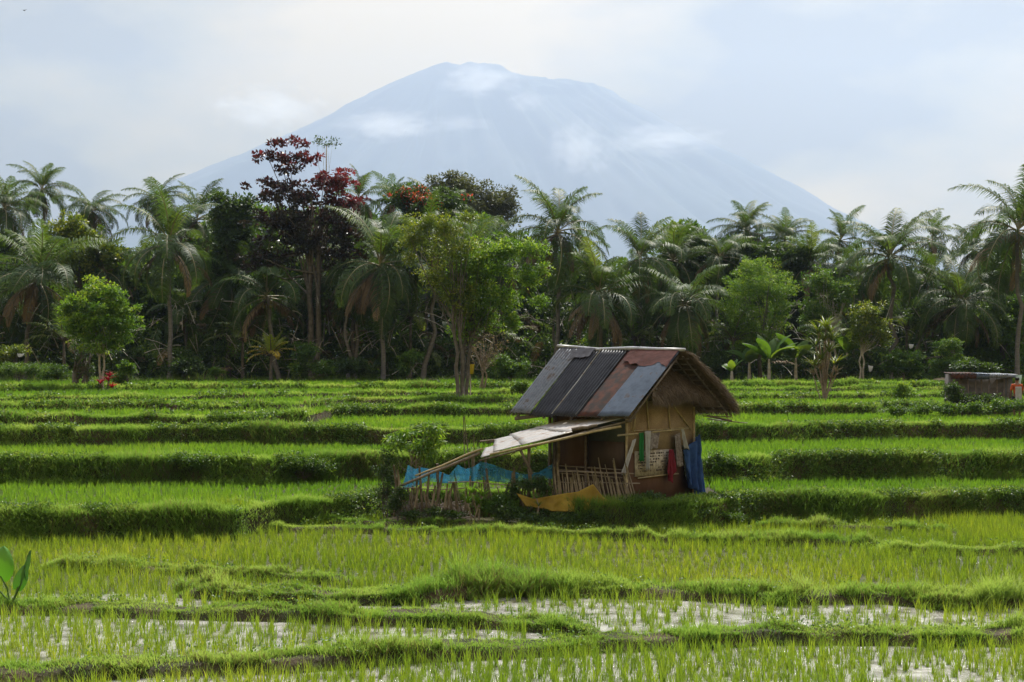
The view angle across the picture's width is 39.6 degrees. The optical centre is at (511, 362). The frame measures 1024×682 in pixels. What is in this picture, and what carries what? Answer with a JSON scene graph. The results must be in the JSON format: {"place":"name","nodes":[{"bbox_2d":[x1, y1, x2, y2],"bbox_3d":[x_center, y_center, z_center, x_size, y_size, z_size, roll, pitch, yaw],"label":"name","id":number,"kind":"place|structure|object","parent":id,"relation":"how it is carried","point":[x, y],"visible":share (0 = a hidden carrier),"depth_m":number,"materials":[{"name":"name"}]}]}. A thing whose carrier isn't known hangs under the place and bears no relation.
{"place":"outdoors","nodes":[
{"label":"outdoors","id":0,"kind":"place"},
{"bbox_2d":[52,62,964,361],"bbox_3d":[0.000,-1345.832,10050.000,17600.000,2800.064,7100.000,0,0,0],"label":"mountain","id":1,"kind":"structure","parent":0,"point":[502,126],"depth_m":12020.32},
{"bbox_2d":[0,369,1023,681],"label":"terraced ground","id":2,"kind":"structure","parent":0,"point":[188,667],"depth_m":33.50,"materials":[{"name":"plant"}]},
{"bbox_2d":[0,546,31,601],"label":"taro plant","id":3,"kind":"object","parent":2,"relation":"on","point":[20,580],"visible":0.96,"depth_m":24.01,"materials":[{"name":"green plant"}]},
{"bbox_2d":[0,176,49,342],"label":"coconut palm","id":4,"kind":"object","parent":2,"relation":"on","point":[7,203],"visible":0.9,"depth_m":103.69,"materials":[{"name":"green plant"}]},
{"bbox_2d":[7,161,79,353],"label":"coconut palm","id":5,"kind":"object","parent":2,"relation":"on","point":[42,180],"visible":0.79,"depth_m":111.78,"materials":[{"name":"green plant"}]},
{"bbox_2d":[0,218,112,378],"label":"coconut palm","id":6,"kind":"object","parent":2,"relation":"on","point":[33,293],"visible":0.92,"depth_m":91.20,"materials":[{"name":"green plant"}]},
{"bbox_2d":[20,301,94,370],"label":"young palm","id":7,"kind":"object","parent":2,"relation":"on","point":[62,335],"visible":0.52,"depth_m":89.61,"materials":[{"name":"green plant"}]},
{"bbox_2d":[68,337,95,383],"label":"vine covered stump","id":8,"kind":"object","parent":2,"relation":"on","point":[84,373],"visible":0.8,"depth_m":72.89,"materials":[{"name":"green plant"}]},
{"bbox_2d":[37,210,131,359],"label":"mixed tree","id":9,"kind":"object","parent":2,"relation":"on","point":[72,228],"visible":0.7,"depth_m":99.46,"materials":[{"name":"green plant"}]},
{"bbox_2d":[48,181,128,238],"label":"coconut palm","id":10,"kind":"object","parent":2,"relation":"on","point":[90,210],"visible":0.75,"depth_m":109.51,"materials":[{"name":"green plant"}]},
{"bbox_2d":[55,274,145,389],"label":"round tree","id":11,"kind":"object","parent":2,"relation":"on","point":[92,308],"visible":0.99,"depth_m":69.59,"materials":[{"name":"green plant"}]},
{"bbox_2d":[56,221,153,374],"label":"coconut palm","id":12,"kind":"object","parent":2,"relation":"on","point":[108,275],"visible":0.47,"depth_m":99.60,"materials":[{"name":"green plant"}]},
{"bbox_2d":[121,173,196,331],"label":"coconut palm","id":13,"kind":"object","parent":2,"relation":"on","point":[143,203],"visible":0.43,"depth_m":111.05,"materials":[{"name":"green plant"}]},
{"bbox_2d":[106,176,218,377],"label":"coconut palm","id":14,"kind":"object","parent":2,"relation":"on","point":[170,227],"visible":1,"depth_m":89.21,"materials":[{"name":"green plant"}]},
{"bbox_2d":[141,282,222,357],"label":"coconut palm","id":15,"kind":"object","parent":2,"relation":"on","point":[187,331],"visible":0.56,"depth_m":96.29,"materials":[{"name":"green plant"}]},
{"bbox_2d":[161,356,206,379],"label":"bush","id":16,"kind":"object","parent":2,"relation":"on","point":[186,366],"visible":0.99,"depth_m":88.45,"materials":[{"name":"green plant"}]},
{"bbox_2d":[161,447,227,477],"bbox_3d":[-9.220,3.012,41.642,2.040,1.067,1.115,0,0,0],"label":"bush","id":17,"kind":"object","parent":2,"relation":"on","point":[198,462],"visible":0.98,"depth_m":41.41,"materials":[{"name":"green plant"}]},
{"bbox_2d":[172,178,223,345],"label":"coconut palm","id":18,"kind":"object","parent":2,"relation":"on","point":[195,224],"visible":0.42,"depth_m":99.45,"materials":[{"name":"green plant"}]},
{"bbox_2d":[35,550,372,585],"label":"grass","id":19,"kind":"structure","parent":2,"relation":"on","point":[121,559],"depth_m":28.08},
{"bbox_2d":[202,189,264,375],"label":"pointed leaf tree","id":20,"kind":"object","parent":2,"relation":"on","point":[228,214],"visible":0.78,"depth_m":95.38,"materials":[{"name":"green plant"}]},
{"bbox_2d":[184,232,286,377],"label":"coconut palm","id":21,"kind":"object","parent":2,"relation":"on","point":[215,295],"visible":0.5,"depth_m":94.58,"materials":[{"name":"green plant"}]},
{"bbox_2d":[199,300,285,379],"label":"young palm","id":22,"kind":"object","parent":2,"relation":"on","point":[238,332],"visible":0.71,"depth_m":92.60,"materials":[{"name":"green plant"}]},
{"bbox_2d":[211,228,315,379],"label":"coconut palm","id":23,"kind":"object","parent":2,"relation":"on","point":[267,276],"visible":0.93,"depth_m":91.90,"materials":[{"name":"green plant"}]},
{"bbox_2d":[233,134,369,379],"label":"red leaf tree","id":24,"kind":"object","parent":2,"relation":"on","point":[307,239],"visible":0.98,"depth_m":91.67,"materials":[{"name":"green plant"}]},
{"bbox_2d":[273,449,339,479],"bbox_3d":[-6.191,3.141,41.799,2.077,1.204,1.446,0,0,22],"label":"bush","id":25,"kind":"object","parent":2,"relation":"on","point":[303,461],"visible":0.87,"depth_m":41.65,"materials":[{"name":"green plant"}]},
{"bbox_2d":[0,589,620,635],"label":"grass","id":26,"kind":"structure","parent":2,"relation":"on","point":[336,608],"depth_m":23.10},
{"bbox_2d":[287,341,337,380],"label":"bush","id":27,"kind":"object","parent":2,"relation":"on","point":[307,353],"visible":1,"depth_m":86.82,"materials":[{"name":"green plant"}]},
{"bbox_2d":[275,241,373,342],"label":"coconut palm","id":28,"kind":"object","parent":2,"relation":"on","point":[324,275],"visible":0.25,"depth_m":94.57,"materials":[{"name":"green plant"}]},
{"bbox_2d":[330,355,376,378],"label":"bush","id":29,"kind":"object","parent":2,"relation":"on","point":[357,366],"visible":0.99,"depth_m":88.51,"materials":[{"name":"green plant"}]},
{"bbox_2d":[297,236,410,376],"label":"coconut palm","id":30,"kind":"object","parent":2,"relation":"on","point":[335,317],"visible":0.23,"depth_m":92.86,"materials":[{"name":"green plant"}]},
{"bbox_2d":[330,163,394,325],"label":"coconut palm","id":31,"kind":"object","parent":2,"relation":"on","point":[365,209],"visible":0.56,"depth_m":103.89,"materials":[{"name":"green plant"}]},
{"bbox_2d":[323,205,447,379],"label":"coconut palm","id":32,"kind":"object","parent":2,"relation":"on","point":[374,281],"visible":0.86,"depth_m":88.70,"materials":[{"name":"green plant"}]},
{"bbox_2d":[369,445,402,520],"bbox_3d":[-3.284,3.290,37.377,0.926,2.231,0.726,0,0,12],"label":"creeper bush","id":33,"kind":"object","parent":2,"relation":"on","point":[386,490],"visible":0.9,"depth_m":37.35,"materials":[{"name":"green plant"}]},
{"bbox_2d":[371,283,444,378],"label":"young palm","id":34,"kind":"object","parent":2,"relation":"on","point":[415,315],"visible":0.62,"depth_m":92.88,"materials":[{"name":"green plant"}]},
{"bbox_2d":[381,418,449,508],"bbox_3d":[-2.563,2.920,37.576,1.908,2.968,1.182,0,0,0],"label":"cassava plant","id":35,"kind":"object","parent":2,"relation":"on","point":[426,448],"visible":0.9,"depth_m":37.49,"materials":[{"name":"green plant"}]},
{"bbox_2d":[288,495,564,527],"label":"grass","id":36,"kind":"structure","parent":2,"relation":"on","point":[434,519],"depth_m":35.78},
{"bbox_2d":[383,181,473,374],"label":"flame tree","id":37,"kind":"object","parent":2,"relation":"on","point":[412,198],"visible":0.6,"depth_m":98.38,"materials":[{"name":"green plant"}]},
{"bbox_2d":[386,189,479,379],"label":"coconut palm","id":38,"kind":"object","parent":2,"relation":"on","point":[429,350],"visible":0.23,"depth_m":91.45,"materials":[{"name":"green plant"}]},
{"bbox_2d":[392,208,490,397],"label":"yellow green tree","id":39,"kind":"object","parent":2,"relation":"on","point":[457,297],"visible":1,"depth_m":65.91,"materials":[{"name":"green plant"}]},
{"bbox_2d":[0,383,911,397],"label":"rice","id":40,"kind":"object","parent":2,"relation":"on","point":[164,392],"visible":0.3,"depth_m":66.86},
{"bbox_2d":[0,388,939,404],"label":"rice","id":41,"kind":"object","parent":2,"relation":"on","point":[294,398],"visible":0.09,"depth_m":64.41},
{"bbox_2d":[0,377,943,386],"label":"rice","id":42,"kind":"object","parent":2,"relation":"on","point":[346,382],"visible":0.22,"depth_m":83.10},
{"bbox_2d":[422,169,522,230],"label":"hazy tree","id":43,"kind":"object","parent":2,"relation":"on","point":[493,203],"visible":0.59,"depth_m":129.35,"materials":[{"name":"green plant"}]},
{"bbox_2d":[440,234,554,396],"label":"forked tree","id":44,"kind":"object","parent":2,"relation":"on","point":[486,267],"visible":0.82,"depth_m":66.57,"materials":[{"name":"green plant"}]},
{"bbox_2d":[486,351,532,381],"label":"bush","id":45,"kind":"object","parent":2,"relation":"on","point":[513,369],"visible":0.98,"depth_m":81.76,"materials":[{"name":"green plant"}]},
{"bbox_2d":[0,483,1023,542],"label":"grass","id":46,"kind":"structure","parent":2,"relation":"on","point":[115,512],"depth_m":35.90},
{"bbox_2d":[0,443,1023,486],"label":"grass","id":47,"kind":"structure","parent":2,"relation":"on","point":[919,455],"depth_m":42.55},
{"bbox_2d":[0,278,1023,380],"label":"undergrowth","id":48,"kind":"object","parent":2,"relation":"on","point":[142,348],"visible":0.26,"depth_m":94.79,"materials":[{"name":"green plant"}]},
{"bbox_2d":[0,201,1023,376],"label":"forest","id":49,"kind":"object","parent":2,"relation":"on","point":[140,293],"visible":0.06,"depth_m":101.97,"materials":[{"name":"green plant"}]},
{"bbox_2d":[0,414,1023,447],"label":"grass","id":50,"kind":"structure","parent":2,"relation":"on","point":[301,426],"depth_m":49.23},
{"bbox_2d":[0,599,1023,681],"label":"grass","id":51,"kind":"structure","parent":2,"relation":"on","point":[358,646],"depth_m":20.27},
{"bbox_2d":[0,397,1023,426],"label":"grass","id":52,"kind":"structure","parent":2,"relation":"on","point":[439,406],"depth_m":58.45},
{"bbox_2d":[0,388,1023,411],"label":"grass","id":53,"kind":"structure","parent":2,"relation":"on","point":[121,403],"depth_m":56.60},
{"bbox_2d":[0,376,1023,392],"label":"grass","id":54,"kind":"structure","parent":2,"relation":"on","point":[427,384],"depth_m":72.38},
{"bbox_2d":[0,378,1023,402],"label":"grass","id":55,"kind":"structure","parent":2,"relation":"on","point":[371,392],"depth_m":65.42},
{"bbox_2d":[0,367,1023,380],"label":"grass","id":56,"kind":"structure","parent":2,"relation":"on","point":[197,377],"depth_m":90.91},
{"bbox_2d":[0,473,1023,508],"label":"rice","id":57,"kind":"object","parent":2,"relation":"on","point":[123,488],"visible":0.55,"depth_m":39.63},
{"bbox_2d":[0,435,1023,457],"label":"rice","id":58,"kind":"object","parent":2,"relation":"on","point":[759,446],"visible":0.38,"depth_m":47.20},
{"bbox_2d":[0,395,1023,416],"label":"rice","id":59,"kind":"object","parent":2,"relation":"on","point":[112,411],"visible":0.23,"depth_m":59.54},
{"bbox_2d":[1,410,1023,428],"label":"rice","id":60,"kind":"object","parent":2,"relation":"on","point":[399,421],"visible":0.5,"depth_m":55.88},
{"bbox_2d":[401,416,631,497],"bbox_3d":[0.061,2.444,37.195,5.880,2.114,2.142,0,0,-3],"label":"lean to","id":61,"kind":"object","parent":2,"relation":"on","point":[543,432],"visible":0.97,"depth_m":36.50,"materials":[{"name":"metal"}]},
{"bbox_2d":[403,463,552,489],"bbox_3d":[-0.827,2.923,36.489,4.002,0.777,0.560,0,0,-13],"label":"fence net","id":62,"kind":"object","parent":61,"relation":"attached to","point":[507,474],"visible":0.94,"depth_m":36.31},
{"bbox_2d":[393,457,639,516],"bbox_3d":[0.110,3.187,36.096,6.297,1.552,0.304,0,0,0],"label":"stake fence","id":63,"kind":"object","parent":2,"relation":"on","point":[417,488],"visible":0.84,"depth_m":36.11,"materials":[{"name":"brown wood"}]},
{"bbox_2d":[505,474,552,512],"bbox_3d":[0.439,3.615,36.088,1.266,1.573,0.758,0,0,-17],"label":"bush","id":64,"kind":"object","parent":2,"relation":"on","point":[522,483],"visible":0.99,"depth_m":36.00,"materials":[{"name":"green plant"}]},
{"bbox_2d":[215,495,883,546],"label":"grass","id":65,"kind":"structure","parent":2,"relation":"on","point":[770,534],"depth_m":33.48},
{"bbox_2d":[486,502,619,525],"bbox_3d":[1.047,3.909,35.722,3.419,0.866,1.307,0,0,0],"label":"bush","id":66,"kind":"object","parent":2,"relation":"on","point":[547,515],"visible":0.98,"depth_m":35.59,"materials":[{"name":"green plant"}]},
{"bbox_2d":[505,174,608,378],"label":"coconut palm","id":67,"kind":"object","parent":2,"relation":"on","point":[558,216],"visible":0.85,"depth_m":91.57,"materials":[{"name":"green plant"}]},
{"bbox_2d":[517,484,608,511],"bbox_3d":[1.345,3.432,35.841,2.479,0.717,0.214,0,0,1],"label":"tarpaulin","id":68,"kind":"object","parent":2,"relation":"on","point":[558,502],"visible":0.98,"depth_m":35.86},
{"bbox_2d":[171,542,1023,610],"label":"grass","id":69,"kind":"structure","parent":2,"relation":"on","point":[524,580],"depth_m":25.12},
{"bbox_2d":[546,237,665,347],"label":"coconut palm","id":70,"kind":"object","parent":2,"relation":"on","point":[601,318],"visible":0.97,"depth_m":89.35,"materials":[{"name":"green plant"}]},
{"bbox_2d":[510,344,747,499],"bbox_3d":[3.217,1.606,38.722,4.570,4.227,4.996,0,0,-45],"label":"hut","id":71,"kind":"object","parent":2,"relation":"on","point":[666,392],"visible":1,"depth_m":37.63,"materials":[{"name":"grey metal"}]},
{"bbox_2d":[685,434,705,494],"bbox_3d":[5.051,2.872,38.471,0.511,1.855,1.290,0,0,20],"label":"cloth","id":72,"kind":"object","parent":71,"relation":"hanging from","point":[696,482],"visible":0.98,"depth_m":38.18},
{"bbox_2d":[602,211,686,346],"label":"coconut palm","id":73,"kind":"object","parent":2,"relation":"on","point":[639,246],"visible":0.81,"depth_m":93.44,"materials":[{"name":"green plant"}]},
{"bbox_2d":[637,222,725,313],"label":"coconut palm","id":74,"kind":"object","parent":2,"relation":"on","point":[686,270],"visible":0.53,"depth_m":99.05,"materials":[{"name":"green plant"}]},
{"bbox_2d":[637,264,732,358],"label":"coconut palm","id":75,"kind":"object","parent":2,"relation":"on","point":[682,319],"visible":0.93,"depth_m":88.96,"materials":[{"name":"green plant"}]},
{"bbox_2d":[699,349,741,379],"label":"bush","id":76,"kind":"object","parent":2,"relation":"on","point":[717,363],"visible":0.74,"depth_m":88.50,"materials":[{"name":"green plant"}]},
{"bbox_2d":[686,226,763,351],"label":"coconut palm","id":77,"kind":"object","parent":2,"relation":"on","point":[724,249],"visible":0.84,"depth_m":97.65,"materials":[{"name":"green plant"}]},
{"bbox_2d":[704,448,749,475],"bbox_3d":[6.433,3.015,42.635,1.626,0.964,1.380,0,0,0],"label":"bush","id":78,"kind":"object","parent":2,"relation":"on","point":[718,460],"visible":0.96,"depth_m":42.36,"materials":[{"name":"green plant"}]},
{"bbox_2d":[702,307,767,379],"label":"young palm","id":79,"kind":"object","parent":2,"relation":"on","point":[729,334],"visible":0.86,"depth_m":89.67,"materials":[{"name":"green plant"}]},
{"bbox_2d":[705,200,786,341],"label":"coconut palm","id":80,"kind":"object","parent":2,"relation":"on","point":[743,223],"visible":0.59,"depth_m":103.34,"materials":[{"name":"green plant"}]},
{"bbox_2d":[691,232,819,373],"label":"wood edge tree","id":81,"kind":"object","parent":2,"relation":"on","point":[768,251],"visible":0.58,"depth_m":99.55,"materials":[{"name":"green plant"}]},
{"bbox_2d":[712,255,802,378],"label":"feathery tree","id":82,"kind":"object","parent":2,"relation":"on","point":[777,291],"visible":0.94,"depth_m":89.73,"materials":[{"name":"green plant"}]},
{"bbox_2d":[742,334,798,379],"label":"banana plant","id":83,"kind":"object","parent":2,"relation":"on","point":[767,350],"visible":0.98,"depth_m":85.86,"materials":[{"name":"green plant"}]},
{"bbox_2d":[755,208,819,358],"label":"coconut palm","id":84,"kind":"object","parent":2,"relation":"on","point":[787,227],"visible":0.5,"depth_m":105.63,"materials":[{"name":"green plant"}]},
{"bbox_2d":[775,222,858,365],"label":"coconut palm","id":85,"kind":"object","parent":2,"relation":"on","point":[811,242],"visible":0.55,"depth_m":99.28,"materials":[{"name":"green plant"}]},
{"bbox_2d":[799,315,847,399],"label":"ti plant","id":86,"kind":"object","parent":2,"relation":"on","point":[825,356],"visible":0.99,"depth_m":71.93,"materials":[{"name":"green plant"}]},
{"bbox_2d":[796,263,859,379],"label":"pale branched tree","id":87,"kind":"object","parent":2,"relation":"on","point":[823,283],"visible":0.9,"depth_m":87.74,"materials":[{"name":"green plant"}]},
{"bbox_2d":[806,354,868,380],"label":"bush","id":88,"kind":"object","parent":2,"relation":"on","point":[850,365],"visible":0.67,"depth_m":86.69,"materials":[{"name":"green plant"}]},
{"bbox_2d":[812,205,875,329],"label":"coconut palm","id":89,"kind":"object","parent":2,"relation":"on","point":[839,227],"visible":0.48,"depth_m":103.45,"materials":[{"name":"green plant"}]},
{"bbox_2d":[736,512,959,532],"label":"grass","id":90,"kind":"structure","parent":2,"relation":"on","point":[910,524],"depth_m":35.78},
{"bbox_2d":[810,239,900,352],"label":"coconut palm","id":91,"kind":"object","parent":2,"relation":"on","point":[857,268],"visible":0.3,"depth_m":97.30,"materials":[{"name":"green plant"}]},
{"bbox_2d":[847,299,896,379],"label":"thin tree","id":92,"kind":"object","parent":2,"relation":"on","point":[863,327],"visible":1,"depth_m":85.79,"materials":[{"name":"green plant"}]},
{"bbox_2d":[836,207,954,378],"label":"coconut palm","id":93,"kind":"object","parent":2,"relation":"on","point":[890,241],"visible":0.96,"depth_m":91.78,"materials":[{"name":"green plant"}]},
{"bbox_2d":[877,348,928,380],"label":"bush","id":94,"kind":"object","parent":2,"relation":"on","point":[905,361],"visible":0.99,"depth_m":85.75,"materials":[{"name":"green plant"}]},
{"bbox_2d":[892,238,962,371],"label":"coconut palm","id":95,"kind":"object","parent":2,"relation":"on","point":[925,281],"visible":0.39,"depth_m":97.77,"materials":[{"name":"green plant"}]},
{"bbox_2d":[902,211,959,278],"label":"coconut palm","id":96,"kind":"object","parent":2,"relation":"on","point":[933,237],"visible":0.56,"depth_m":105.89,"materials":[{"name":"green plant"}]},
{"bbox_2d":[860,535,1023,555],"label":"grass","id":97,"kind":"structure","parent":2,"relation":"on","point":[1003,545],"depth_m":31.27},
{"bbox_2d":[927,337,972,378],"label":"layered bush","id":98,"kind":"object","parent":2,"relation":"on","point":[943,364],"visible":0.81,"depth_m":83.77,"materials":[{"name":"green plant"}]},
{"bbox_2d":[879,396,1023,416],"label":"grass","id":99,"kind":"structure","parent":2,"relation":"on","point":[975,407],"depth_m":58.23,"materials":[{"name":"green plant"}]},
{"bbox_2d":[908,254,1016,355],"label":"coconut palm","id":100,"kind":"object","parent":2,"relation":"on","point":[963,315],"visible":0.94,"depth_m":90.23,"materials":[{"name":"green plant"}]},
{"bbox_2d":[943,213,1000,287],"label":"coconut palm","id":101,"kind":"object","parent":2,"relation":"on","point":[972,255],"visible":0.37,"depth_m":103.65,"materials":[{"name":"green plant"}]},
{"bbox_2d":[941,379,1006,406],"bbox_3d":[19.635,1.597,60.639,2.829,1.783,1.574,0,0,0],"label":"bush","id":102,"kind":"object","parent":2,"relation":"on","point":[953,392],"visible":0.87,"depth_m":60.47,"materials":[{"name":"green plant"}]},
{"bbox_2d":[943,372,1016,414],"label":"shed","id":103,"kind":"structure","parent":2,"relation":"on","point":[981,383],"depth_m":61.60,"materials":[{"name":"concrete"}]},
{"bbox_2d":[945,294,1023,375],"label":"spreading tree","id":104,"kind":"object","parent":2,"relation":"on","point":[985,351],"visible":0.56,"depth_m":91.18,"materials":[{"name":"green plant"}]},
{"bbox_2d":[946,164,1023,374],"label":"coconut palm","id":105,"kind":"object","parent":2,"relation":"on","point":[1010,240],"visible":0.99,"depth_m":87.97,"materials":[{"name":"green plant"}]},
{"bbox_2d":[0,594,1023,681],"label":"water","id":106,"kind":"structure","parent":0,"point":[732,614],"depth_m":22.05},
{"bbox_2d":[0,552,1023,664],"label":"rice","id":107,"kind":"object","parent":106,"relation":"on","point":[42,629],"visible":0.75,"depth_m":22.76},
{"bbox_2d":[1,624,1023,681],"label":"rice","id":108,"kind":"object","parent":106,"relation":"on","point":[662,667],"visible":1,"depth_m":19.16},
{"bbox_2d":[0,516,1023,594],"bbox_3d":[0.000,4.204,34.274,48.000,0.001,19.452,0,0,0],"label":"rice plants","id":109,"kind":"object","parent":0,"point":[862,577],"depth_m":30.32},
{"bbox_2d":[0,492,1023,595],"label":"rice","id":110,"kind":"object","parent":109,"relation":"on","point":[855,562],"visible":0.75,"depth_m":30.18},
{"bbox_2d":[308,508,1023,546],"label":"rice","id":111,"kind":"object","parent":109,"relation":"on","point":[848,531],"visible":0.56,"depth_m":34.87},
{"bbox_2d":[0,0,1023,267],"label":"sky","id":112,"kind":"structure","parent":0,"point":[882,106],"materials":[{"name":"white"}]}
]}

